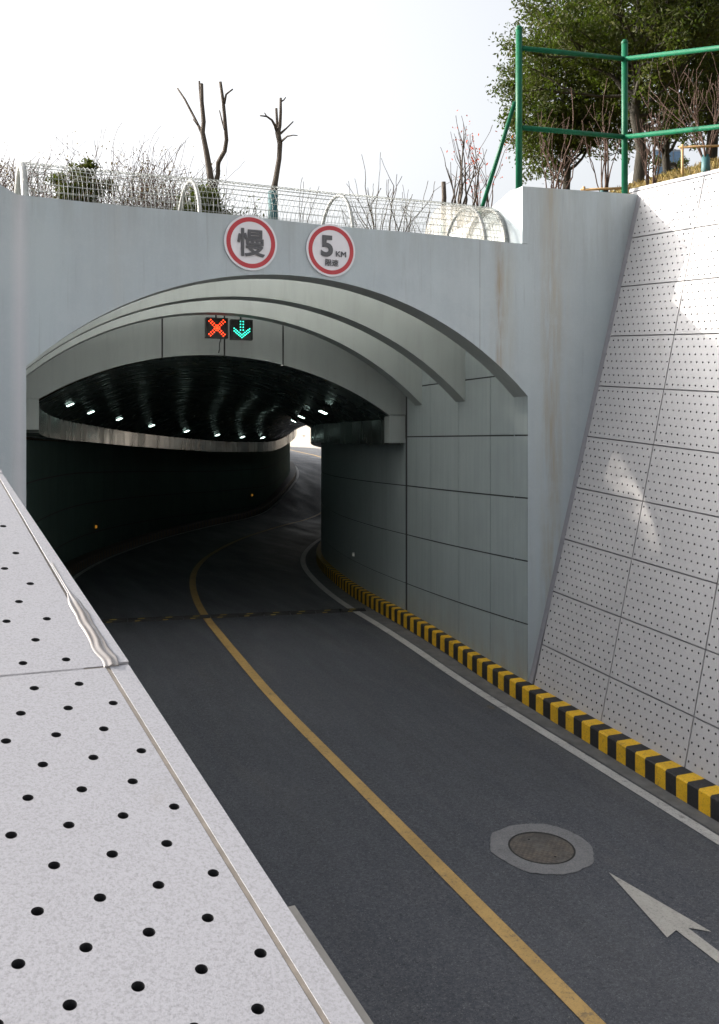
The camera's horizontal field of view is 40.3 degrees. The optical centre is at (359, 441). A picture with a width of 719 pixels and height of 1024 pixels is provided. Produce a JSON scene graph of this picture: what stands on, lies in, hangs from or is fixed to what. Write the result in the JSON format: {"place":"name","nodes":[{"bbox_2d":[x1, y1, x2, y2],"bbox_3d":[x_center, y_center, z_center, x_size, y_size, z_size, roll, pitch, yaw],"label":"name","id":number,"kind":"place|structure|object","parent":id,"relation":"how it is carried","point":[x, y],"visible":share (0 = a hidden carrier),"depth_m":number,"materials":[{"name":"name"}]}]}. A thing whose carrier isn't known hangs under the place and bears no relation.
{"place":"outdoors","nodes":[
{"label":"outdoors","id":0,"kind":"place"},
{"bbox_2d":[0,0,718,365],"label":"sky","id":1,"kind":"structure","parent":0,"point":[368,78],"materials":[{"name":"white"}]},
{"bbox_2d":[26,159,718,440],"bbox_3d":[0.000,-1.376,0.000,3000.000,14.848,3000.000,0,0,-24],"label":"ground","id":2,"kind":"structure","parent":0,"point":[632,187],"depth_m":25.43,"materials":[{"name":"yellow plant"}]},
{"bbox_2d":[0,142,88,199],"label":"bush","id":3,"kind":"object","parent":2,"relation":"on","point":[8,178],"visible":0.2,"depth_m":20.45,"materials":[{"name":"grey plant"}]},
{"bbox_2d":[0,141,113,201],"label":"bush","id":4,"kind":"object","parent":2,"relation":"on","point":[44,178],"visible":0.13,"depth_m":21.39,"materials":[{"name":"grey plant"}]},
{"bbox_2d":[45,157,117,202],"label":"bush","id":5,"kind":"object","parent":2,"relation":"on","point":[88,164],"visible":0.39,"depth_m":21.61,"materials":[{"name":"green plant"}]},
{"bbox_2d":[9,123,206,207],"bbox_3d":[-5.258,-5.222,22.822,5.069,4.008,4.819,0,0,33],"label":"bush","id":6,"kind":"object","parent":2,"relation":"on","point":[121,171],"visible":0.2,"depth_m":22.00,"materials":[{"name":"brown plant"}]},
{"bbox_2d":[48,129,244,208],"bbox_3d":[-4.678,-5.412,22.768,4.902,3.195,5.187,0,0,-24],"label":"bush","id":7,"kind":"object","parent":2,"relation":"on","point":[164,185],"visible":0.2,"depth_m":22.21,"materials":[{"name":"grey plant"}]},
{"bbox_2d":[92,157,248,214],"bbox_3d":[-3.737,-4.887,21.526,3.650,2.181,3.859,0,0,37],"label":"bush","id":8,"kind":"object","parent":2,"relation":"on","point":[142,196],"visible":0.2,"depth_m":20.98,"materials":[{"name":"grey plant"}]},
{"bbox_2d":[0,469,372,1023],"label":"retaining wall","id":9,"kind":"structure","parent":2,"relation":"on","point":[137,886],"depth_m":2.03,"materials":[{"name":"white concrete"}]},
{"bbox_2d":[172,182,235,214],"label":"bush","id":10,"kind":"object","parent":2,"relation":"on","point":[215,207],"visible":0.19,"depth_m":20.30,"materials":[{"name":"green plant"}]},
{"bbox_2d":[177,81,232,189],"bbox_3d":[-3.318,-5.579,21.132,1.698,4.455,0.269,0,0,39],"label":"pollarded tree","id":11,"kind":"object","parent":2,"relation":"on","point":[209,170],"visible":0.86,"depth_m":20.96,"materials":[{"name":"brown plant"}]},
{"bbox_2d":[221,195,263,216],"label":"bush","id":12,"kind":"object","parent":2,"relation":"on","point":[248,211],"visible":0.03,"depth_m":20.33,"materials":[{"name":"grey plant"}]},
{"bbox_2d":[260,97,297,219],"bbox_3d":[-1.702,-5.073,20.453,0.779,4.294,0.632,0,0,-8],"label":"pollarded tree","id":13,"kind":"object","parent":2,"relation":"on","point":[278,131],"visible":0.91,"depth_m":20.45,"materials":[{"name":"brown plant"}]},
{"bbox_2d":[290,425,320,447],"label":"retaining wall","id":14,"kind":"structure","parent":2,"relation":"on","point":[299,440],"depth_m":106.19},
{"bbox_2d":[299,177,318,222],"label":"bare shrub","id":15,"kind":"object","parent":2,"relation":"on","point":[305,205],"visible":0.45,"depth_m":21.12,"materials":[{"name":"grey plant"}]},
{"bbox_2d":[0,185,638,681],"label":"tunnel portal","id":16,"kind":"object","parent":2,"relation":"on","point":[474,359],"visible":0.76,"depth_m":15.49,"materials":[{"name":"paint"}]},
{"bbox_2d":[205,315,227,352],"bbox_3d":[-2.705,-2.066,18.261,0.420,0.769,0.492,0,0,-24],"label":"lane signal","id":17,"kind":"object","parent":16,"relation":"hanging from","point":[216,328],"visible":0.98,"depth_m":18.07,"materials":[{"name":"red"}]},
{"bbox_2d":[230,317,252,340],"bbox_3d":[-2.206,-2.170,18.273,0.406,0.532,0.164,0,0,-18],"label":"lane signal","id":18,"kind":"object","parent":16,"relation":"hanging from","point":[241,329],"visible":0.97,"depth_m":18.22,"materials":[{"name":"teal"}]},
{"bbox_2d":[224,215,276,270],"bbox_3d":[-1.484,-2.722,13.389,0.752,0.752,0.038,0,0,-24],"label":"traffic sign","id":19,"kind":"object","parent":16,"relation":"attached to","point":[250,242],"visible":1,"depth_m":13.38,"materials":[{"name":"white metal"}]},
{"bbox_2d":[14,161,507,241],"bbox_3d":[-1.265,-3.434,14.678,7.317,0.846,1.407,0,0,-24],"label":"fence","id":20,"kind":"object","parent":16,"relation":"attached to","point":[21,183],"visible":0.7,"depth_m":14.46,"materials":[{"name":"white metal"}]},
{"bbox_2d":[306,224,354,276],"bbox_3d":[-0.402,-2.713,13.863,0.744,0.744,0.038,0,0,-24],"label":"traffic sign","id":21,"kind":"object","parent":16,"relation":"attached to","point":[330,250],"visible":1,"depth_m":13.85,"materials":[{"name":"white metal"}]},
{"bbox_2d":[342,206,368,227],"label":"bare shrub","id":22,"kind":"object","parent":2,"relation":"on","point":[354,220],"visible":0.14,"depth_m":21.97,"materials":[{"name":"grey plant"}]},
{"bbox_2d":[348,152,459,231],"bbox_3d":[0.757,-4.887,21.530,2.032,2.919,2.548,0,0,-24],"label":"bare shrub","id":23,"kind":"object","parent":2,"relation":"on","point":[393,192],"visible":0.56,"depth_m":21.45,"materials":[{"name":"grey plant"}]},
{"bbox_2d":[401,182,440,233],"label":"bare shrub","id":24,"kind":"object","parent":2,"relation":"on","point":[414,220],"visible":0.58,"depth_m":21.45,"materials":[{"name":"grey plant"}]},
{"bbox_2d":[440,181,446,235],"bbox_3d":[1.587,-3.868,18.500,0.115,2.088,0.116,0,0,-24],"label":"post","id":25,"kind":"object","parent":2,"relation":"on","point":[443,187],"visible":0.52,"depth_m":18.46,"materials":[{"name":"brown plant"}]},
{"bbox_2d":[440,119,486,231],"bbox_3d":[2.114,-5.242,19.832,0.896,2.570,1.041,0,0,-24],"label":"bare shrub","id":26,"kind":"object","parent":2,"relation":"on","point":[460,192],"visible":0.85,"depth_m":19.86,"materials":[{"name":"brown plant"}]},
{"bbox_2d":[446,110,514,215],"bbox_3d":[2.433,-5.617,20.680,1.482,2.461,1.295,0,0,-11],"label":"bare shrub","id":27,"kind":"object","parent":2,"relation":"on","point":[474,185],"visible":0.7,"depth_m":20.46,"materials":[{"name":"red plant"}]},
{"bbox_2d":[538,89,587,188],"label":"bare shrub","id":28,"kind":"object","parent":2,"relation":"on","point":[556,173],"visible":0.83,"depth_m":17.63,"materials":[{"name":"brown plant"}]},
{"bbox_2d":[485,0,647,189],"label":"evergreen tree","id":29,"kind":"object","parent":2,"relation":"on","point":[559,107],"visible":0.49,"depth_m":30.30,"materials":[{"name":"green plant"}]},
{"bbox_2d":[574,78,620,191],"bbox_3d":[4.535,-5.358,18.146,1.048,2.408,0.892,0,0,-39],"label":"bare shrub","id":30,"kind":"object","parent":2,"relation":"on","point":[606,161],"visible":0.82,"depth_m":18.12,"materials":[{"name":"brown plant"}]},
{"bbox_2d":[492,0,718,183],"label":"evergreen tree","id":31,"kind":"object","parent":2,"relation":"on","point":[659,20],"visible":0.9,"depth_m":26.65,"materials":[{"name":"green plant"}]},
{"bbox_2d":[580,186,630,193],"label":"tree stakes","id":32,"kind":"object","parent":2,"relation":"on","point":[597,189],"visible":0.42,"depth_m":18.08,"materials":[{"name":"brown wood"}]},
{"bbox_2d":[529,169,718,785],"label":"retaining wall","id":33,"kind":"structure","parent":2,"relation":"on","point":[628,642],"depth_m":14.07,"materials":[{"name":"white concrete"}]},
{"bbox_2d":[479,25,718,215],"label":"fence frame","id":34,"kind":"object","parent":33,"relation":"on","point":[624,58],"visible":0.91,"depth_m":15.61,"materials":[{"name":"green paint"}]},
{"bbox_2d":[568,0,718,176],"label":"evergreen tree","id":35,"kind":"object","parent":2,"relation":"on","point":[667,164],"visible":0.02,"depth_m":35.93,"materials":[{"name":"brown plant"}]},
{"bbox_2d":[585,0,718,167],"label":"evergreen tree","id":36,"kind":"object","parent":2,"relation":"on","point":[714,152],"visible":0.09,"depth_m":28.90,"materials":[{"name":"green plant"}]},
{"bbox_2d":[628,150,680,183],"bbox_3d":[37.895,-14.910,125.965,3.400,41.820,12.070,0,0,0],"label":"office building","id":37,"kind":"structure","parent":2,"relation":"on","point":[675,154],"depth_m":119.93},
{"bbox_2d":[656,151,680,176],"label":"window","id":38,"kind":"structure","parent":37,"relation":"in","point":[677,154],"depth_m":119.92,"materials":[{"name":"blue glass"}]},
{"bbox_2d":[633,79,689,184],"bbox_3d":[5.383,-5.536,17.934,0.807,1.949,1.016,0,0,-24],"label":"bare shrub","id":39,"kind":"object","parent":2,"relation":"on","point":[654,177],"visible":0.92,"depth_m":18.00,"materials":[{"name":"brown plant"}]},
{"bbox_2d":[610,156,718,193],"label":"grass","id":40,"kind":"structure","parent":2,"relation":"on","point":[679,174],"depth_m":22.74,"materials":[{"name":"plant"}]},
{"bbox_2d":[649,52,718,171],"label":"bare shrub","id":41,"kind":"object","parent":2,"relation":"on","point":[705,161],"visible":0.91,"depth_m":19.98,"materials":[{"name":"brown plant"}]},
{"bbox_2d":[679,144,718,175],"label":"tree stakes","id":42,"kind":"object","parent":2,"relation":"on","point":[682,147],"visible":0.79,"depth_m":19.68,"materials":[{"name":"brown wood"}]},
{"bbox_2d":[72,447,718,1023],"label":"road","id":43,"kind":"structure","parent":0,"point":[448,771],"depth_m":11.49,"materials":[{"name":"grey asphalt"}]},
{"bbox_2d":[64,461,295,575],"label":"kerb","id":44,"kind":"structure","parent":43,"relation":"on","point":[74,566],"depth_m":40.23,"materials":[{"name":"black concrete"}]},
{"bbox_2d":[72,467,298,579],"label":"edge line","id":45,"kind":"object","parent":43,"relation":"on","point":[99,562],"visible":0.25,"depth_m":39.86,"materials":[{"name":"white paint"}]},
{"bbox_2d":[26,356,405,609],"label":"tunnel","id":46,"kind":"structure","parent":43,"relation":"on","point":[131,474],"depth_m":28.06,"materials":[{"name":"paint"}]},
{"bbox_2d":[298,410,305,418],"bbox_3d":[-1.541,-0.770,26.231,0.211,0.284,0.384,0,0,-9],"label":"floodlight","id":47,"kind":"object","parent":46,"relation":"attached to","point":[302,415],"visible":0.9,"depth_m":26.08,"materials":[{"name":"white"}]},
{"bbox_2d":[318,405,328,413],"bbox_3d":[-0.830,-0.790,22.718,0.211,0.284,0.384,0,0,-14],"label":"floodlight","id":48,"kind":"object","parent":46,"relation":"attached to","point":[323,410],"visible":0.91,"depth_m":22.57,"materials":[{"name":"white"}]},
{"bbox_2d":[101,608,365,622],"bbox_3d":[-3.106,3.604,20.323,6.634,0.048,0.362,0,0,-15],"label":"speed hump","id":49,"kind":"object","parent":43,"relation":"on","point":[141,619],"visible":0.83,"depth_m":20.34,"materials":[{"name":"black rubber"}]},
{"bbox_2d":[189,450,605,1023],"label":"line","id":50,"kind":"object","parent":43,"relation":"on","point":[572,1000],"visible":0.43,"depth_m":10.37,"materials":[{"name":"yellow paint"}]},
{"bbox_2d":[300,447,718,844],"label":"edge line","id":51,"kind":"object","parent":43,"relation":"on","point":[685,819],"visible":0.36,"depth_m":14.03,"materials":[{"name":"white paint"}]},
{"bbox_2d":[307,541,718,833],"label":"gutter","id":52,"kind":"object","parent":43,"relation":"on","point":[589,749],"visible":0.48,"depth_m":14.71,"materials":[{"name":"concrete"}]},
{"bbox_2d":[316,542,718,821],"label":"kerb","id":53,"kind":"structure","parent":43,"relation":"on","point":[694,790],"depth_m":14.08,"materials":[{"name":"yellow concrete"}]},
{"bbox_2d":[490,823,593,873],"bbox_3d":[1.934,4.319,10.430,1.108,0.092,1.092,0,0,-24],"label":"manhole cover","id":54,"kind":"object","parent":43,"relation":"on","point":[534,849],"visible":1,"depth_m":10.40,"materials":[{"name":"metal"}]},
{"bbox_2d":[610,873,718,962],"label":"lane arrow","id":55,"kind":"object","parent":43,"relation":"on","point":[667,920],"visible":1,"depth_m":9.13,"materials":[{"name":"paint"}]}
]}

